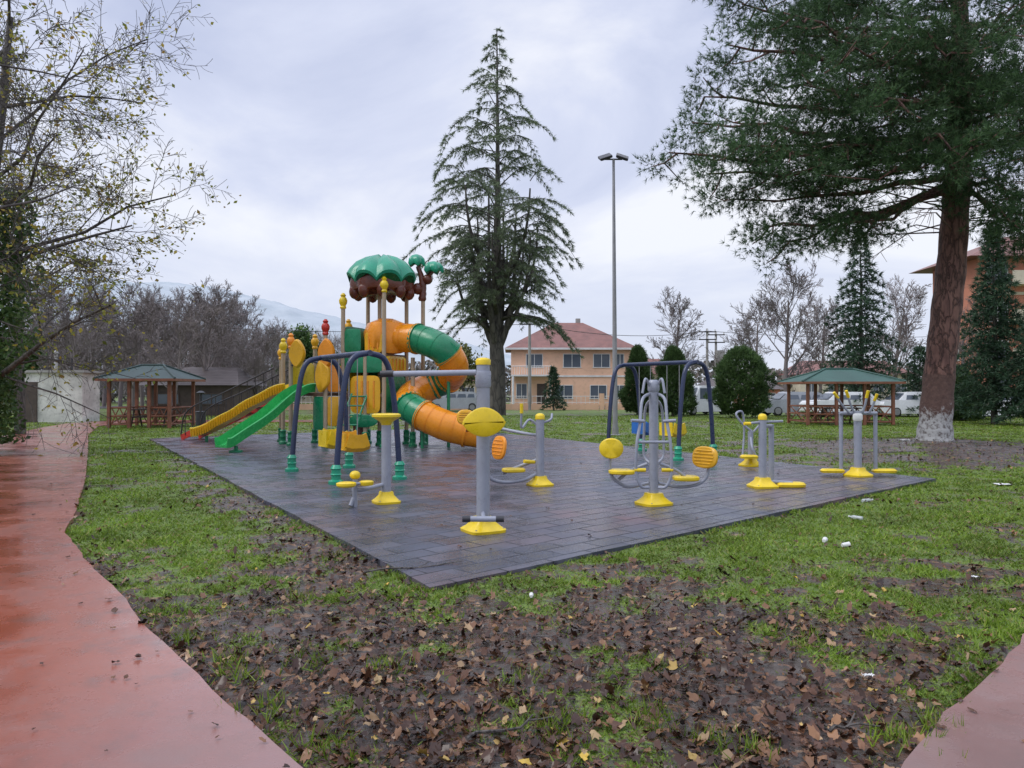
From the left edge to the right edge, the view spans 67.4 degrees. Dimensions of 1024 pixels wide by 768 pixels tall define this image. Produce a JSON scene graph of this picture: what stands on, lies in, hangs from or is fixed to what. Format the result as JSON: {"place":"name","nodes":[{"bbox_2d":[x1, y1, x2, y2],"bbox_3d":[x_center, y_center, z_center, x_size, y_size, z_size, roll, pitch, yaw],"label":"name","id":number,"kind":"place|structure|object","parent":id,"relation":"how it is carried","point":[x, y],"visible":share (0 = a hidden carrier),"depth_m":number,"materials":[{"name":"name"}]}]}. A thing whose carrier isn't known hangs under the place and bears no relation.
{"place":"outdoors","nodes":[
{"label":"outdoors","id":0,"kind":"place"},
{"bbox_2d":[0,420,312,767],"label":"path","id":1,"kind":"structure","parent":0,"point":[73,702],"depth_m":4.36,"materials":[{"name":"red concrete"}]},
{"bbox_2d":[0,275,510,393],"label":"hill","id":2,"kind":"structure","parent":0,"point":[292,316],"depth_m":394.69,"materials":[{"name":"grey"}]},
{"bbox_2d":[42,308,518,331],"bbox_3d":[-18.290,-5.173,62.191,39.424,1.898,0.323,0,0,0],"label":"overhead cable","id":3,"kind":"object","parent":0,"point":[317,331],"visible":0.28,"depth_m":62.04,"materials":[{"name":"metal"}]},
{"bbox_2d":[180,254,475,452],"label":"playground tower","id":4,"kind":"structure","parent":0,"point":[383,278],"depth_m":21.19,"materials":[{"name":"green plastic"}]},
{"bbox_2d":[100,406,604,408],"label":"street","id":5,"kind":"structure","parent":0,"point":[103,407],"depth_m":69.03,"materials":[{"name":"asphalt"}]},
{"bbox_2d":[699,329,715,385],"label":"utility pole","id":6,"kind":"object","parent":5,"relation":"on","point":[707,360],"visible":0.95,"depth_m":69.91,"materials":[{"name":"grey concrete"}]},
{"bbox_2d":[708,332,724,385],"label":"utility pole","id":7,"kind":"object","parent":5,"relation":"on","point":[718,352],"visible":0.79,"depth_m":70.86,"materials":[{"name":"grey concrete"}]},
{"bbox_2d":[458,380,475,392],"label":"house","id":8,"kind":"structure","parent":0,"point":[473,389],"depth_m":84.98,"materials":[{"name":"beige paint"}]},
{"bbox_2d":[0,0,1023,384],"label":"sky","id":9,"kind":"structure","parent":0,"point":[328,120],"materials":[{"name":"white"}]},
{"bbox_2d":[1,394,1023,767],"bbox_3d":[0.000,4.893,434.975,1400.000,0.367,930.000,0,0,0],"label":"ground","id":10,"kind":"structure","parent":0,"point":[773,666],"depth_m":5.33,"materials":[{"name":"plant"}]},
{"bbox_2d":[0,325,47,383],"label":"leafy tree","id":11,"kind":"object","parent":10,"relation":"on","point":[34,357],"visible":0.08,"depth_m":44.94,"materials":[{"name":"green plant"}]},
{"bbox_2d":[1,277,66,344],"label":"bare tree","id":12,"kind":"object","parent":10,"relation":"on","point":[38,311],"visible":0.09,"depth_m":60.33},
{"bbox_2d":[26,299,97,369],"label":"bare tree","id":13,"kind":"object","parent":10,"relation":"on","point":[59,339],"visible":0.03,"depth_m":65.38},
{"bbox_2d":[24,350,103,421],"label":"outbuilding","id":14,"kind":"structure","parent":10,"relation":"on","point":[84,395],"depth_m":38.00,"materials":[{"name":"white paint"}]},
{"bbox_2d":[25,382,37,421],"bbox_3d":[-23.825,0.898,37.964,0.700,2.000,0.080,0,0,0],"label":"door","id":15,"kind":"structure","parent":14,"relation":"in","point":[33,397],"depth_m":37.93,"materials":[{"name":"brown wood"}]},
{"bbox_2d":[0,138,127,433],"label":"walnut tree","id":16,"kind":"object","parent":10,"relation":"on","point":[21,397],"visible":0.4,"depth_m":28.81,"materials":[{"name":"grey plant"}]},
{"bbox_2d":[24,270,119,369],"bbox_3d":[-28.364,-2.542,48.325,7.317,9.261,5.340,0,0,-16],"label":"bare tree","id":17,"kind":"object","parent":10,"relation":"on","point":[53,303],"visible":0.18,"depth_m":47.52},
{"bbox_2d":[0,11,160,338],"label":"walnut tree","id":18,"kind":"object","parent":10,"relation":"on","point":[13,204],"visible":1,"depth_m":13.49,"materials":[{"name":"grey plant"}]},
{"bbox_2d":[37,281,123,369],"bbox_3d":[-24.643,-2.026,44.206,4.553,8.152,5.607,0,-1,-42],"label":"bare tree","id":19,"kind":"object","parent":10,"relation":"on","point":[72,338],"visible":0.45,"depth_m":43.99,"materials":[{"name":"plant"}]},
{"bbox_2d":[43,285,127,374],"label":"bare tree","id":20,"kind":"object","parent":10,"relation":"on","point":[94,357],"visible":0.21,"depth_m":54.69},
{"bbox_2d":[52,299,134,366],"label":"bare tree","id":21,"kind":"object","parent":10,"relation":"on","point":[120,307],"visible":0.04,"depth_m":86.89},
{"bbox_2d":[77,292,131,405],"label":"bare tree","id":22,"kind":"object","parent":10,"relation":"on","point":[104,397],"visible":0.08,"depth_m":73.80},
{"bbox_2d":[0,0,240,460],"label":"walnut tree","id":23,"kind":"object","parent":10,"relation":"on","point":[8,280],"visible":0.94,"depth_m":18.88,"materials":[{"name":"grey plant"}]},
{"bbox_2d":[82,290,172,410],"bbox_3d":[-28.982,-2.693,57.778,5.608,9.724,7.683,0,0,-10],"label":"bare tree","id":24,"kind":"object","parent":10,"relation":"on","point":[134,358],"visible":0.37,"depth_m":57.78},
{"bbox_2d":[99,281,169,406],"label":"bare tree","id":25,"kind":"object","parent":10,"relation":"on","point":[120,397],"visible":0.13,"depth_m":69.67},
{"bbox_2d":[108,291,169,413],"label":"bare tree","id":26,"kind":"object","parent":10,"relation":"on","point":[143,319],"visible":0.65,"depth_m":51.70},
{"bbox_2d":[94,364,205,427],"bbox_3d":[-15.676,0.491,33.497,3.411,2.744,3.258,0,0,0],"label":"picnic shelter","id":27,"kind":"object","parent":10,"relation":"on","point":[170,376],"visible":0.94,"depth_m":32.49,"materials":[{"name":"brown wood"}]},
{"bbox_2d":[123,409,178,426],"bbox_3d":[-15.675,1.483,33.489,1.800,0.790,1.520,0,0,0],"label":"picnic table","id":28,"kind":"object","parent":10,"relation":"on","point":[139,416],"visible":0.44,"depth_m":33.14,"materials":[{"name":"brown wood"}]},
{"bbox_2d":[121,283,198,365],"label":"bare tree","id":29,"kind":"object","parent":10,"relation":"on","point":[164,336],"visible":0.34,"depth_m":61.90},
{"bbox_2d":[125,285,207,366],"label":"bare tree","id":30,"kind":"object","parent":10,"relation":"on","point":[167,314],"visible":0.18,"depth_m":78.31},
{"bbox_2d":[6,322,345,399],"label":"bare woodland","id":31,"kind":"object","parent":10,"relation":"on","point":[337,348],"visible":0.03,"depth_m":92.61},
{"bbox_2d":[132,303,225,396],"bbox_3d":[-20.102,-1.488,46.807,5.234,7.098,4.282,0,0,-5],"label":"bare tree","id":32,"kind":"object","parent":10,"relation":"on","point":[183,328],"visible":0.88,"depth_m":46.30,"materials":[{"name":"plant"}]},
{"bbox_2d":[142,280,240,366],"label":"bare tree","id":33,"kind":"object","parent":10,"relation":"on","point":[196,304],"visible":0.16,"depth_m":71.56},
{"bbox_2d":[164,287,232,366],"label":"bare tree","id":34,"kind":"object","parent":10,"relation":"on","point":[217,358],"visible":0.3,"depth_m":56.01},
{"bbox_2d":[195,391,205,425],"bbox_3d":[-11.954,1.047,29.493,0.420,1.570,0.420,0,0,0],"label":"litter bin","id":35,"kind":"object","parent":10,"relation":"on","point":[197,415],"visible":0.75,"depth_m":29.39,"materials":[{"name":"metal"}]},
{"bbox_2d":[139,367,267,415],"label":"timber shed","id":36,"kind":"structure","parent":10,"relation":"on","point":[219,380],"depth_m":48.00,"materials":[{"name":"brown wood"}]},
{"bbox_2d":[158,393,180,404],"bbox_3d":[-21.488,0.932,47.964,1.562,0.735,0.070,0,0,0],"label":"window","id":37,"kind":"structure","parent":36,"relation":"in","point":[162,397],"depth_m":47.97,"materials":[{"name":"grey glass"}]},
{"bbox_2d":[202,393,222,404],"bbox_3d":[-18.762,0.932,47.964,1.562,0.735,0.070,0,0,0],"label":"window","id":38,"kind":"structure","parent":36,"relation":"in","point":[205,396],"depth_m":47.97,"materials":[{"name":"grey glass"}]},
{"bbox_2d":[169,297,255,366],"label":"bare tree","id":39,"kind":"object","parent":10,"relation":"on","point":[242,316],"visible":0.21,"depth_m":66.42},
{"bbox_2d":[172,285,253,370],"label":"bare tree","id":40,"kind":"object","parent":10,"relation":"on","point":[212,327],"visible":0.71,"depth_m":49.97,"materials":[{"name":"plant"}]},
{"bbox_2d":[190,275,272,367],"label":"bare tree","id":41,"kind":"object","parent":10,"relation":"on","point":[233,337],"visible":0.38,"depth_m":57.75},
{"bbox_2d":[212,295,264,370],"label":"bare tree","id":42,"kind":"object","parent":10,"relation":"on","point":[246,311],"visible":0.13,"depth_m":74.69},
{"bbox_2d":[211,301,271,377],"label":"bare tree","id":43,"kind":"object","parent":10,"relation":"on","point":[243,319],"visible":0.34,"depth_m":65.58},
{"bbox_2d":[218,317,286,394],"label":"bare tree","id":44,"kind":"object","parent":10,"relation":"on","point":[264,348],"visible":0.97,"depth_m":51.67,"materials":[{"name":"plant"}]},
{"bbox_2d":[230,323,294,388],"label":"bare tree","id":45,"kind":"object","parent":10,"relation":"on","point":[265,374],"visible":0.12,"depth_m":75.39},
{"bbox_2d":[243,320,288,385],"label":"bare tree","id":46,"kind":"object","parent":10,"relation":"on","point":[274,353],"visible":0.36,"depth_m":60.22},
{"bbox_2d":[268,330,290,383],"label":"bare tree","id":47,"kind":"object","parent":10,"relation":"on","point":[277,380],"visible":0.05,"depth_m":81.49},
{"bbox_2d":[267,371,319,401],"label":"pale house","id":48,"kind":"structure","parent":10,"relation":"on","point":[308,399],"depth_m":94.99,"materials":[{"name":"beige paint"}]},
{"bbox_2d":[271,323,337,401],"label":"leafy tree","id":49,"kind":"object","parent":10,"relation":"on","point":[302,336],"visible":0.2,"depth_m":68.31,"materials":[{"name":"green plant"}]},
{"bbox_2d":[432,391,475,410],"bbox_3d":[-4.354,1.306,57.991,4.291,1.500,1.770,0,0,-6],"label":"parked car","id":50,"kind":"object","parent":10,"relation":"on","point":[462,400],"visible":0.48,"depth_m":57.22,"materials":[{"name":"silver metal"}]},
{"bbox_2d":[5,357,923,402],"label":"distant undergrowth","id":51,"kind":"object","parent":10,"relation":"on","point":[429,363],"visible":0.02,"depth_m":103.39,"materials":[{"name":"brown plant"}]},
{"bbox_2d":[456,338,482,391],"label":"leafy tree","id":52,"kind":"object","parent":10,"relation":"on","point":[469,355],"visible":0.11,"depth_m":59.72,"materials":[{"name":"green plant"}]},
{"bbox_2d":[402,27,584,415],"bbox_3d":[-1.090,-10.081,47.799,10.914,24.530,10.582,0,0,15],"label":"cedar tree","id":53,"kind":"object","parent":10,"relation":"on","point":[500,270],"visible":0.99,"depth_m":47.48,"materials":[{"name":"green plant"}]},
{"bbox_2d":[465,714,552,739],"bbox_3d":[0.001,1.568,3.535,0.469,0.050,0.046,0,-1,-28],"label":"fallen twig","id":54,"kind":"object","parent":10,"relation":"on","point":[469,736],"visible":0.96,"depth_m":3.49,"materials":[{"name":"wood"}]},
{"bbox_2d":[520,321,533,409],"bbox_3d":[1.421,-1.513,61.999,1.600,7.200,0.350,0,0,0],"label":"utility pole","id":55,"kind":"object","parent":10,"relation":"on","point":[529,367],"visible":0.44,"depth_m":61.90,"materials":[{"name":"grey concrete"}]},
{"bbox_2d":[531,323,702,335],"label":"overhead cable","id":56,"kind":"object","parent":55,"relation":"attached to","point":[620,335],"visible":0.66,"depth_m":66.16,"materials":[{"name":"metal"}]},
{"bbox_2d":[31,436,1023,767],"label":"fallen leaves","id":57,"kind":"object","parent":10,"relation":"on","point":[487,756],"visible":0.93,"depth_m":4.31,"materials":[{"name":"plant"}]},
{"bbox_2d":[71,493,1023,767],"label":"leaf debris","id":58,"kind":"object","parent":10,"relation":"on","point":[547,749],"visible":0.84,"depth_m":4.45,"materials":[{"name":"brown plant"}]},
{"bbox_2d":[538,365,567,410],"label":"spruce tree","id":59,"kind":"object","parent":10,"relation":"on","point":[551,381],"visible":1,"depth_m":59.81,"materials":[{"name":"plant"}]},
{"bbox_2d":[505,318,632,404],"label":"peach house","id":60,"kind":"structure","parent":10,"relation":"on","point":[590,374],"depth_m":80.00,"materials":[{"name":"paint"}]},
{"bbox_2d":[515,383,527,398],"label":"window","id":61,"kind":"structure","parent":60,"relation":"in","point":[521,388],"depth_m":79.98,"materials":[{"name":"glass"}]},
{"bbox_2d":[525,354,543,367],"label":"window","id":62,"kind":"structure","parent":60,"relation":"in","point":[536,359],"depth_m":80.00,"materials":[{"name":"glass"}]},
{"bbox_2d":[537,384,546,403],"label":"door","id":63,"kind":"structure","parent":60,"relation":"in","point":[540,387],"depth_m":79.92,"materials":[{"name":"brown wood"}]},
{"bbox_2d":[559,385,573,398],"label":"window","id":64,"kind":"structure","parent":60,"relation":"in","point":[568,389],"depth_m":79.98,"materials":[{"name":"glass"}]},
{"bbox_2d":[562,354,581,367],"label":"window","id":65,"kind":"structure","parent":60,"relation":"in","point":[569,360],"depth_m":80.00,"materials":[{"name":"glass"}]},
{"bbox_2d":[589,385,607,398],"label":"window","id":66,"kind":"structure","parent":60,"relation":"in","point":[595,390],"depth_m":79.98,"materials":[{"name":"glass"}]},
{"bbox_2d":[592,354,610,367],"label":"window","id":67,"kind":"structure","parent":60,"relation":"in","point":[599,360],"depth_m":80.00,"materials":[{"name":"glass"}]},
{"bbox_2d":[617,354,624,367],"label":"window","id":68,"kind":"structure","parent":60,"relation":"in","point":[620,357],"depth_m":80.00,"materials":[{"name":"glass"}]},
{"bbox_2d":[285,393,887,409],"bbox_3d":[11.795,1.439,61.991,80.441,1.355,0.350,0,0,0],"label":"park fence","id":69,"kind":"object","parent":10,"relation":"on","point":[585,406],"visible":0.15,"depth_m":61.88,"materials":[{"name":"metal"}]},
{"bbox_2d":[167,586,1016,765],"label":"weed tufts","id":70,"kind":"object","parent":10,"relation":"on","point":[637,714],"visible":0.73,"depth_m":3.74,"materials":[{"name":"green plant"}]},
{"bbox_2d":[598,153,628,435],"bbox_3d":[3.578,-3.158,26.994,1.092,10.040,0.415,0,0,0],"label":"street lamp","id":71,"kind":"object","parent":10,"relation":"on","point":[615,427],"visible":0.92,"depth_m":26.97,"materials":[{"name":"metal"}]},
{"bbox_2d":[617,344,655,414],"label":"cypress tree","id":72,"kind":"object","parent":10,"relation":"on","point":[627,394],"visible":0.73,"depth_m":49.47,"materials":[{"name":"green plant"}]},
{"bbox_2d":[648,359,658,378],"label":"annex","id":73,"kind":"object","parent":10,"relation":"on","point":[652,369],"visible":0.01,"depth_m":86.99,"materials":[{"name":"beige paint"}]},
{"bbox_2d":[652,344,699,415],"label":"cypress tree","id":74,"kind":"object","parent":10,"relation":"on","point":[669,374],"visible":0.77,"depth_m":46.33,"materials":[{"name":"green plant"}]},
{"bbox_2d":[646,287,706,383],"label":"bare tree","id":75,"kind":"object","parent":10,"relation":"on","point":[677,337],"visible":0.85,"depth_m":59.78,"materials":[{"name":"plant"}]},
{"bbox_2d":[668,386,731,414],"bbox_3d":[12.184,1.068,49.991,4.391,1.850,1.770,0,-1,-32],"label":"parked car","id":76,"kind":"object","parent":10,"relation":"on","point":[702,406],"visible":0.34,"depth_m":49.10,"materials":[{"name":"white paint"}]},
{"bbox_2d":[702,344,776,417],"bbox_3d":[13.161,-0.155,43.913,3.696,4.399,4.486,0,-1,43],"label":"round bush","id":77,"kind":"object","parent":10,"relation":"on","point":[724,391],"visible":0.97,"depth_m":43.08,"materials":[{"name":"green plant"}]},
{"bbox_2d":[698,379,783,399],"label":"building","id":78,"kind":"structure","parent":10,"relation":"on","point":[776,389],"depth_m":92.29,"materials":[{"name":"concrete"}]},
{"bbox_2d":[702,296,789,376],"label":"bare tree","id":79,"kind":"object","parent":10,"relation":"on","point":[740,340],"visible":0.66,"depth_m":60.61,"materials":[{"name":"plant"}]},
{"bbox_2d":[730,256,842,414],"bbox_3d":[17.744,-3.044,49.592,7.102,10.326,5.767,0,0,15],"label":"bare tree","id":80,"kind":"object","parent":10,"relation":"on","point":[786,323],"visible":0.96,"depth_m":49.54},
{"bbox_2d":[757,392,822,415],"bbox_3d":[17.495,1.227,47.991,4.291,1.500,1.770,0,0,-6],"label":"parked car","id":81,"kind":"object","parent":10,"relation":"on","point":[779,402],"visible":0.3,"depth_m":47.15,"materials":[{"name":"silver metal"}]},
{"bbox_2d":[795,290,850,391],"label":"bare tree","id":82,"kind":"object","parent":10,"relation":"on","point":[818,311],"visible":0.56,"depth_m":65.69,"materials":[{"name":"plant"}]},
{"bbox_2d":[630,0,1023,440],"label":"pine tree","id":83,"kind":"object","parent":10,"relation":"on","point":[959,84],"visible":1,"depth_m":18.82,"materials":[{"name":"green plant"}]},
{"bbox_2d":[817,407,861,424],"bbox_3d":[15.335,1.502,35.989,1.800,0.790,1.520,0,0,0],"label":"picnic table","id":84,"kind":"object","parent":10,"relation":"on","point":[826,408],"visible":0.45,"depth_m":36.01,"materials":[{"name":"brown wood"}]},
{"bbox_2d":[799,392,880,416],"bbox_3d":[19.641,1.211,45.991,4.291,1.500,1.770,0,0,-6],"label":"parked car","id":85,"kind":"object","parent":10,"relation":"on","point":[826,398],"visible":0.33,"depth_m":45.28,"materials":[{"name":"white paint"}]},
{"bbox_2d":[777,368,906,424],"bbox_3d":[15.335,0.561,35.995,4.727,2.644,3.262,0,0,0],"label":"picnic shelter","id":86,"kind":"object","parent":10,"relation":"on","point":[837,376],"visible":0.8,"depth_m":34.91,"materials":[{"name":"brown wood"}]},
{"bbox_2d":[778,361,913,399],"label":"pale building","id":87,"kind":"structure","parent":10,"relation":"on","point":[800,387],"depth_m":98.17,"materials":[{"name":"beige paint"}]},
{"bbox_2d":[828,713,889,731],"bbox_3d":[1.619,1.581,3.601,0.330,0.064,0.045,0,0,-13],"label":"fallen twig","id":88,"kind":"object","parent":10,"relation":"on","point":[831,728],"visible":0.84,"depth_m":3.58,"materials":[{"name":"wood"}]},
{"bbox_2d":[817,232,913,415],"bbox_3d":[21.780,-3.803,47.883,6.185,12.262,6.841,0,0,23],"label":"spruce tree","id":89,"kind":"object","parent":10,"relation":"on","point":[854,354],"visible":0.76,"depth_m":47.62,"materials":[{"name":"plant"}]},
{"bbox_2d":[858,275,931,388],"bbox_3d":[26.460,-3.040,53.883,5.981,10.372,8.195,0,0,7],"label":"bare tree","id":90,"kind":"object","parent":10,"relation":"on","point":[905,332],"visible":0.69,"depth_m":53.54,"materials":[{"name":"plant"}]},
{"bbox_2d":[878,392,921,416],"bbox_3d":[23.762,1.211,45.991,4.291,1.500,1.770,0,0,-6],"label":"parked car","id":91,"kind":"object","parent":10,"relation":"on","point":[904,401],"visible":0.28,"depth_m":45.11,"materials":[{"name":"white paint"}]},
{"bbox_2d":[895,344,925,415],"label":"spruce tree","id":92,"kind":"object","parent":10,"relation":"on","point":[915,369],"visible":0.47,"depth_m":45.85,"materials":[{"name":"plant"}]},
{"bbox_2d":[909,237,1023,385],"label":"apartment block","id":93,"kind":"structure","parent":10,"relation":"on","point":[973,260],"depth_m":56.07,"materials":[{"name":"paint"}]},
{"bbox_2d":[953,363,982,420],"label":"cypress tree","id":94,"kind":"object","parent":10,"relation":"on","point":[957,415],"visible":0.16,"depth_m":39.36,"materials":[{"name":"green plant"}]},
{"bbox_2d":[956,295,1005,371],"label":"bare tree","id":95,"kind":"object","parent":10,"relation":"on","point":[963,335],"visible":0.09,"depth_m":44.55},
{"bbox_2d":[954,225,1023,423],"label":"spruce tree","id":96,"kind":"object","parent":10,"relation":"on","point":[991,350],"visible":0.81,"depth_m":35.77,"materials":[{"name":"plant"}]},
{"bbox_2d":[987,304,1023,424],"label":"spruce tree","id":97,"kind":"object","parent":10,"relation":"on","point":[1018,363],"visible":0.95,"depth_m":34.37,"materials":[{"name":"plant"}]},
{"bbox_2d":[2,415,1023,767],"bbox_3d":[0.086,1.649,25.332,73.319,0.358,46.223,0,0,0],"label":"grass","id":98,"kind":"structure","parent":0,"point":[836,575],"depth_m":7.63,"materials":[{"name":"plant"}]},
{"bbox_2d":[150,429,935,590],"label":"rubber paving","id":99,"kind":"structure","parent":0,"point":[434,490],"depth_m":11.18,"materials":[{"name":"rubber"}]},
{"bbox_2d":[285,350,406,484],"bbox_3d":[-3.105,0.553,14.136,1.433,2.252,2.692,0,-1,-33],"label":"swing set","id":100,"kind":"object","parent":99,"relation":"on","point":[347,441],"visible":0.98,"depth_m":13.56,"materials":[{"name":"blue metal"}]},
{"bbox_2d":[336,413,400,506],"bbox_3d":[-1.963,1.027,10.426,0.400,1.240,1.039,0,-1,43],"label":"exercise station","id":101,"kind":"object","parent":99,"relation":"on","point":[386,496],"visible":1,"depth_m":10.56,"materials":[{"name":"grey metal"}]},
{"bbox_2d":[364,560,462,572],"bbox_3d":[-0.854,1.600,6.757,0.919,0.051,0.040,0,-1,-28],"label":"fallen twig","id":102,"kind":"object","parent":99,"relation":"on","point":[367,571],"visible":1,"depth_m":6.69,"materials":[{"name":"wood"}]},
{"bbox_2d":[380,358,505,534],"bbox_3d":[-0.760,0.669,8.434,1.397,1.925,0.705,0,0,0],"label":"exercise station","id":103,"kind":"object","parent":99,"relation":"on","point":[483,421],"visible":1,"depth_m":8.45,"materials":[{"name":"grey metal"}]},
{"bbox_2d":[457,404,553,486],"bbox_3d":[-0.219,0.991,12.601,1.756,1.347,0.898,0,0,20],"label":"exercise station","id":104,"kind":"object","parent":99,"relation":"on","point":[499,448],"visible":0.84,"depth_m":12.51,"materials":[{"name":"grey metal"}]},
{"bbox_2d":[599,378,717,506],"bbox_3d":[1.994,0.780,10.516,1.601,1.735,0.654,0,0,0],"label":"exercise station","id":105,"kind":"object","parent":99,"relation":"on","point":[610,449],"visible":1,"depth_m":10.46,"materials":[{"name":"grey metal"}]},
{"bbox_2d":[606,360,718,460],"bbox_3d":[3.515,0.586,18.406,1.433,2.252,2.692,0,-1,-33],"label":"swing set","id":106,"kind":"object","parent":99,"relation":"on","point":[678,430],"visible":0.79,"depth_m":17.78,"materials":[{"name":"blue metal"}]},
{"bbox_2d":[735,410,758,466],"bbox_3d":[4.866,1.114,15.755,0.585,1.150,0.484,0,-1,-35],"label":"exercise station","id":107,"kind":"object","parent":99,"relation":"on","point":[750,459],"visible":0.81,"depth_m":15.77,"materials":[{"name":"grey metal"}]},
{"bbox_2d":[743,414,805,488],"bbox_3d":[4.213,1.070,12.426,1.001,1.185,0.470,0,0,-9],"label":"exercise station","id":108,"kind":"object","parent":99,"relation":"on","point":[762,481],"visible":1,"depth_m":12.33,"materials":[{"name":"grey metal"}]},
{"bbox_2d":[820,390,896,477],"bbox_3d":[6.336,0.891,13.957,1.390,1.567,0.504,0,0,0],"label":"exercise station","id":109,"kind":"object","parent":99,"relation":"on","point":[857,470],"visible":1,"depth_m":13.94,"materials":[{"name":"grey metal"}]},
{"bbox_2d":[901,633,1023,767],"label":"path","id":110,"kind":"structure","parent":0,"point":[992,736],"depth_m":3.54,"materials":[{"name":"red concrete"}]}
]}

